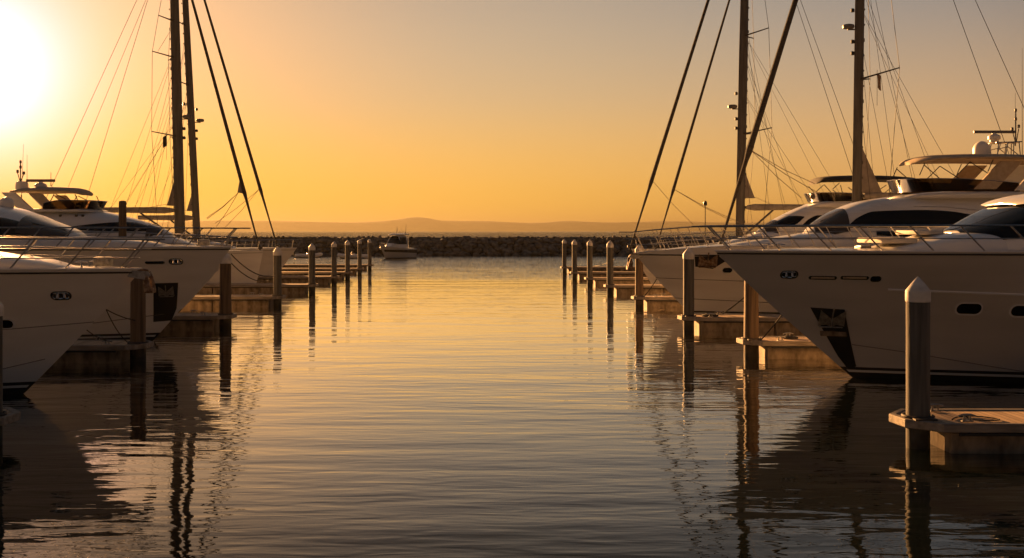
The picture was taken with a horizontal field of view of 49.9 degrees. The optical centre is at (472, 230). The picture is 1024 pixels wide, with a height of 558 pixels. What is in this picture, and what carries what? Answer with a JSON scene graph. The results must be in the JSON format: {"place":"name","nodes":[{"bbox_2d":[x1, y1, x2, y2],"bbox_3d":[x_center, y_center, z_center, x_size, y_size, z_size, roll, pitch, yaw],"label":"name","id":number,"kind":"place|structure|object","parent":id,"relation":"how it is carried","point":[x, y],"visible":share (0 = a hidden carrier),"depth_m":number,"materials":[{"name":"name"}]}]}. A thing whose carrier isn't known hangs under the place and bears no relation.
{"place":"outdoors","nodes":[
{"label":"outdoors","id":0,"kind":"place"},
{"bbox_2d":[150,217,767,230],"bbox_3d":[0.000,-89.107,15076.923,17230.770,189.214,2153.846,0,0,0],"label":"hills","id":1,"kind":"structure","parent":0,"point":[417,224],"depth_m":14109.23,"materials":[{"name":"brown"}]},
{"bbox_2d":[0,231,1023,557],"bbox_3d":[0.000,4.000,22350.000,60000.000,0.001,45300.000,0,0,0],"label":"water","id":2,"kind":"structure","parent":0,"point":[480,407],"depth_m":20.87,"materials":[{"name":"liquid"}]},
{"bbox_2d":[0,302,2,445],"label":"mooring pile","id":3,"kind":"object","parent":2,"relation":"in","point":[1,368],"visible":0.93,"depth_m":20.49,"materials":[{"name":"wood"}]},
{"bbox_2d":[0,407,20,425],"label":"finger dock","id":4,"kind":"object","parent":2,"relation":"on","point":[8,415],"visible":0.94,"depth_m":20.63,"materials":[{"name":"brown wood"}]},
{"bbox_2d":[0,236,164,393],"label":"motor yacht","id":5,"kind":"object","parent":2,"relation":"on","point":[53,309],"visible":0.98,"depth_m":26.58,"materials":[{"name":"white paint"}]},
{"bbox_2d":[55,336,153,362],"bbox_3d":[-18.110,3.777,33.940,16.380,0.947,1.794,0,0,0],"label":"finger dock","id":6,"kind":"object","parent":2,"relation":"on","point":[96,351],"visible":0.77,"depth_m":33.23,"materials":[{"name":"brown wood"}]},
{"bbox_2d":[106,309,127,341],"bbox_3d":[-10.759,2.873,33.199,0.678,1.039,0.036,0,0,-38],"label":"mooring line","id":7,"kind":"object","parent":6,"relation":"attached to","point":[114,325],"visible":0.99,"depth_m":33.13,"materials":[{"name":"fabric"}]},
{"bbox_2d":[2,144,237,312],"bbox_3d":[-23.269,0.323,52.000,24.330,8.953,5.248,0,0,0],"label":"motor yacht","id":8,"kind":"object","parent":2,"relation":"on","point":[65,209],"visible":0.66,"depth_m":50.67,"materials":[{"name":"white paint"}]},
{"bbox_2d":[118,201,126,235],"bbox_3d":[-14.764,2.610,46.300,0.347,7.781,0.347,0,0,15],"label":"mooring pile","id":9,"kind":"object","parent":2,"relation":"in","point":[122,215],"visible":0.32,"depth_m":46.16,"materials":[{"name":"brown wood"}]},
{"bbox_2d":[0,197,250,340],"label":"motor yacht","id":10,"kind":"object","parent":2,"relation":"on","point":[181,274],"visible":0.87,"depth_m":39.25,"materials":[{"name":"white paint"}]},
{"bbox_2d":[130,278,145,361],"bbox_3d":[-10.300,3.933,33.800,0.497,5.135,0.497,0,0,-13],"label":"mooring pile","id":11,"kind":"object","parent":2,"relation":"in","point":[138,312],"visible":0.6,"depth_m":33.60,"materials":[{"name":"brown wood"}]},
{"bbox_2d":[107,309,134,320],"bbox_3d":[-10.689,2.524,33.249,0.944,0.440,0.036,0,0,-32],"label":"mooring line","id":12,"kind":"object","parent":11,"relation":"attached to","point":[120,316],"visible":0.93,"depth_m":33.26,"materials":[{"name":"fabric"}]},
{"bbox_2d":[41,0,262,282],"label":"sailing yacht","id":13,"kind":"object","parent":2,"relation":"on","point":[250,260],"visible":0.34,"depth_m":77.84,"materials":[{"name":"white paint"}]},
{"bbox_2d":[68,0,297,274],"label":"sailing yacht","id":14,"kind":"object","parent":2,"relation":"on","point":[266,266],"visible":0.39,"depth_m":89.86,"materials":[{"name":"white paint"}]},
{"bbox_2d":[164,310,236,328],"bbox_3d":[-18.010,3.777,45.440,16.380,0.947,1.794,0,0,0],"label":"finger dock","id":15,"kind":"object","parent":2,"relation":"on","point":[201,320],"visible":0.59,"depth_m":44.73,"materials":[{"name":"brown wood"}]},
{"bbox_2d":[219,253,231,327],"bbox_3d":[-10.200,3.660,45.300,0.498,5.680,0.498,0,0,-30],"label":"mooring pile","id":16,"kind":"object","parent":2,"relation":"in","point":[225,305],"visible":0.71,"depth_m":45.10,"materials":[{"name":"brown wood"}]},
{"bbox_2d":[231,263,268,281],"bbox_3d":[-10.357,1.966,51.648,0.044,1.330,12.729,0,0,-4],"label":"mooring line","id":17,"kind":"object","parent":16,"relation":"attached to","point":[247,276],"visible":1,"depth_m":49.71,"materials":[{"name":"fabric"}]},
{"bbox_2d":[231,254,274,276],"bbox_3d":[-10.204,1.652,51.648,0.048,1.424,12.714,0,0,-2],"label":"mooring line","id":18,"kind":"object","parent":16,"relation":"attached to","point":[252,271],"visible":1,"depth_m":50.45,"materials":[{"name":"fabric"}]},
{"bbox_2d":[185,292,285,306],"bbox_3d":[-18.210,3.777,58.640,16.380,0.947,1.794,0,0,0],"label":"finger dock","id":19,"kind":"object","parent":2,"relation":"on","point":[253,300],"visible":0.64,"depth_m":57.93,"materials":[{"name":"brown wood"}]},
{"bbox_2d":[198,283,318,292],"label":"finger dock","id":20,"kind":"object","parent":2,"relation":"on","point":[258,287],"visible":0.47,"depth_m":70.83,"materials":[{"name":"brown wood"}]},
{"bbox_2d":[273,246,281,305],"bbox_3d":[-10.400,3.660,58.500,0.456,5.680,0.456,0,0,-33],"label":"mooring pile","id":21,"kind":"object","parent":2,"relation":"in","point":[277,270],"visible":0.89,"depth_m":58.33,"materials":[{"name":"wood"}]},
{"bbox_2d":[257,275,339,283],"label":"finger dock","id":22,"kind":"object","parent":2,"relation":"on","point":[322,279],"visible":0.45,"depth_m":83.43,"materials":[{"name":"brown wood"}]},
{"bbox_2d":[293,251,322,257],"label":"dinghy","id":23,"kind":"object","parent":2,"relation":"on","point":[317,255],"visible":0.71,"depth_m":163.89,"materials":[{"name":"grey plastic"}]},
{"bbox_2d":[309,243,314,292],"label":"mooring pile","id":24,"kind":"object","parent":2,"relation":"in","point":[311,264],"visible":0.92,"depth_m":71.23,"materials":[{"name":"wood"}]},
{"bbox_2d":[282,271,352,278],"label":"finger dock","id":25,"kind":"object","parent":2,"relation":"on","point":[341,274],"visible":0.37,"depth_m":92.28,"materials":[{"name":"brown wood"}]},
{"bbox_2d":[282,267,363,273],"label":"finger dock","id":26,"kind":"object","parent":2,"relation":"on","point":[354,270],"visible":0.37,"depth_m":101.28,"materials":[{"name":"brown wood"}]},
{"bbox_2d":[282,264,373,269],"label":"finger dock","id":27,"kind":"object","parent":2,"relation":"on","point":[364,266],"visible":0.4,"depth_m":112.43,"materials":[{"name":"brown wood"}]},
{"bbox_2d":[331,242,336,282],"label":"mooring pile","id":28,"kind":"object","parent":2,"relation":"in","point":[334,257],"visible":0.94,"depth_m":83.83,"materials":[{"name":"wood"}]},
{"bbox_2d":[345,240,349,277],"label":"mooring pile","id":29,"kind":"object","parent":2,"relation":"in","point":[347,255],"visible":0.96,"depth_m":92.83,"materials":[{"name":"wood"}]},
{"bbox_2d":[337,252,367,258],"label":"dinghy","id":30,"kind":"object","parent":2,"relation":"on","point":[352,256],"visible":0.62,"depth_m":158.96,"materials":[{"name":"grey plastic"}]},
{"bbox_2d":[358,239,361,273],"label":"mooring pile","id":31,"kind":"object","parent":2,"relation":"in","point":[359,255],"visible":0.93,"depth_m":101.84,"materials":[{"name":"wood"}]},
{"bbox_2d":[368,239,371,269],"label":"mooring pile","id":32,"kind":"object","parent":2,"relation":"in","point":[369,253],"visible":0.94,"depth_m":112.85,"materials":[{"name":"wood"}]},
{"bbox_2d":[380,228,416,258],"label":"cabin cruiser","id":33,"kind":"object","parent":2,"relation":"on","point":[396,246],"visible":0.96,"depth_m":160.01,"materials":[{"name":"grey paint"}]},
{"bbox_2d":[185,235,734,255],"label":"breakwater","id":34,"kind":"object","parent":2,"relation":"in","point":[467,245],"visible":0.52,"depth_m":179.58,"materials":[{"name":"stone"}]},
{"bbox_2d":[562,239,566,272],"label":"mooring pile","id":35,"kind":"object","parent":2,"relation":"in","point":[564,241],"visible":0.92,"depth_m":105.83,"materials":[{"name":"wood"}]},
{"bbox_2d":[572,239,576,277],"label":"mooring pile","id":36,"kind":"object","parent":2,"relation":"in","point":[574,255],"visible":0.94,"depth_m":92.82,"materials":[{"name":"wood"}]},
{"bbox_2d":[587,240,592,284],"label":"mooring pile","id":37,"kind":"object","parent":2,"relation":"in","point":[589,259],"visible":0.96,"depth_m":81.24,"materials":[{"name":"wood"}]},
{"bbox_2d":[560,266,634,272],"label":"finger dock","id":38,"kind":"object","parent":2,"relation":"on","point":[599,268],"visible":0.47,"depth_m":105.43,"materials":[{"name":"brown wood"}]},
{"bbox_2d":[570,271,646,278],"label":"finger dock","id":39,"kind":"object","parent":2,"relation":"on","point":[582,274],"visible":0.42,"depth_m":92.43,"materials":[{"name":"brown wood"}]},
{"bbox_2d":[607,240,613,293],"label":"mooring pile","id":40,"kind":"object","parent":2,"relation":"in","point":[610,245],"visible":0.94,"depth_m":70.22,"materials":[{"name":"wood"}]},
{"bbox_2d":[584,277,650,284],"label":"finger dock","id":41,"kind":"object","parent":2,"relation":"on","point":[616,280],"visible":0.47,"depth_m":80.83,"materials":[{"name":"brown wood"}]},
{"bbox_2d":[603,284,669,293],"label":"finger dock","id":42,"kind":"object","parent":2,"relation":"on","point":[630,288],"visible":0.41,"depth_m":69.83,"materials":[{"name":"brown wood"}]},
{"bbox_2d":[635,244,643,306],"bbox_3d":[8.780,3.600,57.900,0.453,5.800,0.453,0,0,25],"label":"mooring pile","id":43,"kind":"object","parent":2,"relation":"in","point":[639,278],"visible":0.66,"depth_m":57.72,"materials":[{"name":"brown wood"}]},
{"bbox_2d":[631,293,682,307],"bbox_3d":[16.590,3.777,58.040,16.380,0.947,1.794,0,0,0],"label":"finger dock","id":44,"kind":"object","parent":2,"relation":"on","point":[660,301],"visible":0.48,"depth_m":57.33,"materials":[{"name":"brown wood"}]},
{"bbox_2d":[683,247,694,329],"bbox_3d":[8.750,3.575,44.500,0.466,5.850,0.466,0,0,1],"label":"mooring pile","id":45,"kind":"object","parent":2,"relation":"in","point":[688,279],"visible":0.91,"depth_m":44.32,"materials":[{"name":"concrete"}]},
{"bbox_2d":[677,311,798,330],"bbox_3d":[16.560,3.777,44.640,16.380,0.947,1.794,0,0,0],"label":"finger dock","id":46,"kind":"object","parent":2,"relation":"on","point":[727,322],"visible":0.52,"depth_m":43.93,"materials":[{"name":"brown wood"}]},
{"bbox_2d":[701,313,717,316],"bbox_3d":[9.601,3.398,44.459,0.706,0.134,0.563,0,0,0],"label":"rope coil","id":47,"kind":"object","parent":46,"relation":"on","point":[706,315],"visible":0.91,"depth_m":44.28,"materials":[{"name":"beige fabric"}]},
{"bbox_2d":[722,297,743,313],"bbox_3d":[10.838,3.309,46.851,0.048,0.883,5.099,0,0,32],"label":"mooring line","id":48,"kind":"object","parent":46,"relation":"attached to","point":[733,305],"visible":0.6,"depth_m":47.55,"materials":[{"name":"fabric"}]},
{"bbox_2d":[627,0,852,283],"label":"sailing yacht","id":49,"kind":"object","parent":2,"relation":"on","point":[744,191],"visible":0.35,"depth_m":75.89,"materials":[{"name":"white paint"}]},
{"bbox_2d":[744,281,758,356],"bbox_3d":[8.880,3.558,35.000,0.479,5.885,0.479,0,0,-16],"label":"mooring pile","id":50,"kind":"object","parent":2,"relation":"in","point":[751,312],"visible":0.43,"depth_m":34.81,"materials":[{"name":"brown wood"}]},
{"bbox_2d":[640,175,911,249],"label":"motor yacht","id":51,"kind":"object","parent":2,"relation":"on","point":[819,205],"visible":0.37,"depth_m":65.91,"materials":[{"name":"white paint"}]},
{"bbox_2d":[736,332,830,358],"bbox_3d":[16.690,3.777,35.140,16.380,0.947,1.794,0,0,0],"label":"finger dock","id":52,"kind":"object","parent":2,"relation":"on","point":[780,347],"visible":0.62,"depth_m":34.43,"materials":[{"name":"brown wood"}]},
{"bbox_2d":[759,315,781,340],"bbox_3d":[9.177,3.051,33.999,0.040,1.118,1.663,0,0,-13],"label":"mooring line","id":53,"kind":"object","parent":52,"relation":"attached to","point":[770,328],"visible":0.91,"depth_m":33.89,"materials":[{"name":"fabric"}]},
{"bbox_2d":[783,336,797,338],"bbox_3d":[10.198,3.405,35.312,0.542,0.089,0.429,0,0,0],"label":"rope coil","id":54,"kind":"object","parent":52,"relation":"on","point":[791,337],"visible":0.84,"depth_m":35.17,"materials":[{"name":"beige fabric"}]},
{"bbox_2d":[626,108,1023,313],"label":"motor yacht","id":55,"kind":"object","parent":2,"relation":"on","point":[719,280],"visible":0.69,"depth_m":49.68,"materials":[{"name":"white paint"}]},
{"bbox_2d":[691,194,1023,382],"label":"motor yacht","id":56,"kind":"object","parent":2,"relation":"on","point":[844,309],"visible":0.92,"depth_m":28.88,"materials":[{"name":"grey paint"}]},
{"bbox_2d":[719,0,1023,243],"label":"sailing yacht","id":57,"kind":"object","parent":2,"relation":"on","point":[864,181],"visible":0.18,"depth_m":61.38,"materials":[{"name":"white paint"}]},
{"bbox_2d":[905,277,930,449],"bbox_3d":[8.230,3.670,20.300,0.445,5.660,0.445,0,0,8],"label":"mooring pile","id":58,"kind":"object","parent":2,"relation":"in","point":[918,295],"visible":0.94,"depth_m":20.13,"materials":[{"name":"weathered timber"},{"name":"white plastic"}]},
{"bbox_2d":[889,404,1023,453],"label":"finger dock","id":59,"kind":"object","parent":2,"relation":"on","point":[1004,434],"visible":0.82,"depth_m":19.73,"materials":[{"name":"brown wood"}]},
{"bbox_2d":[951,416,999,420],"bbox_3d":[9.187,3.442,20.185,0.893,0.021,0.494,0,0,0],"label":"loose rope","id":60,"kind":"object","parent":59,"relation":"on","point":[998,419],"visible":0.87,"depth_m":20.15,"materials":[{"name":"beige fabric"}]},
{"bbox_2d":[0,0,1023,222],"label":"sky","id":61,"kind":"structure","parent":0,"point":[519,111],"materials":[{"name":"orange"}]}
]}

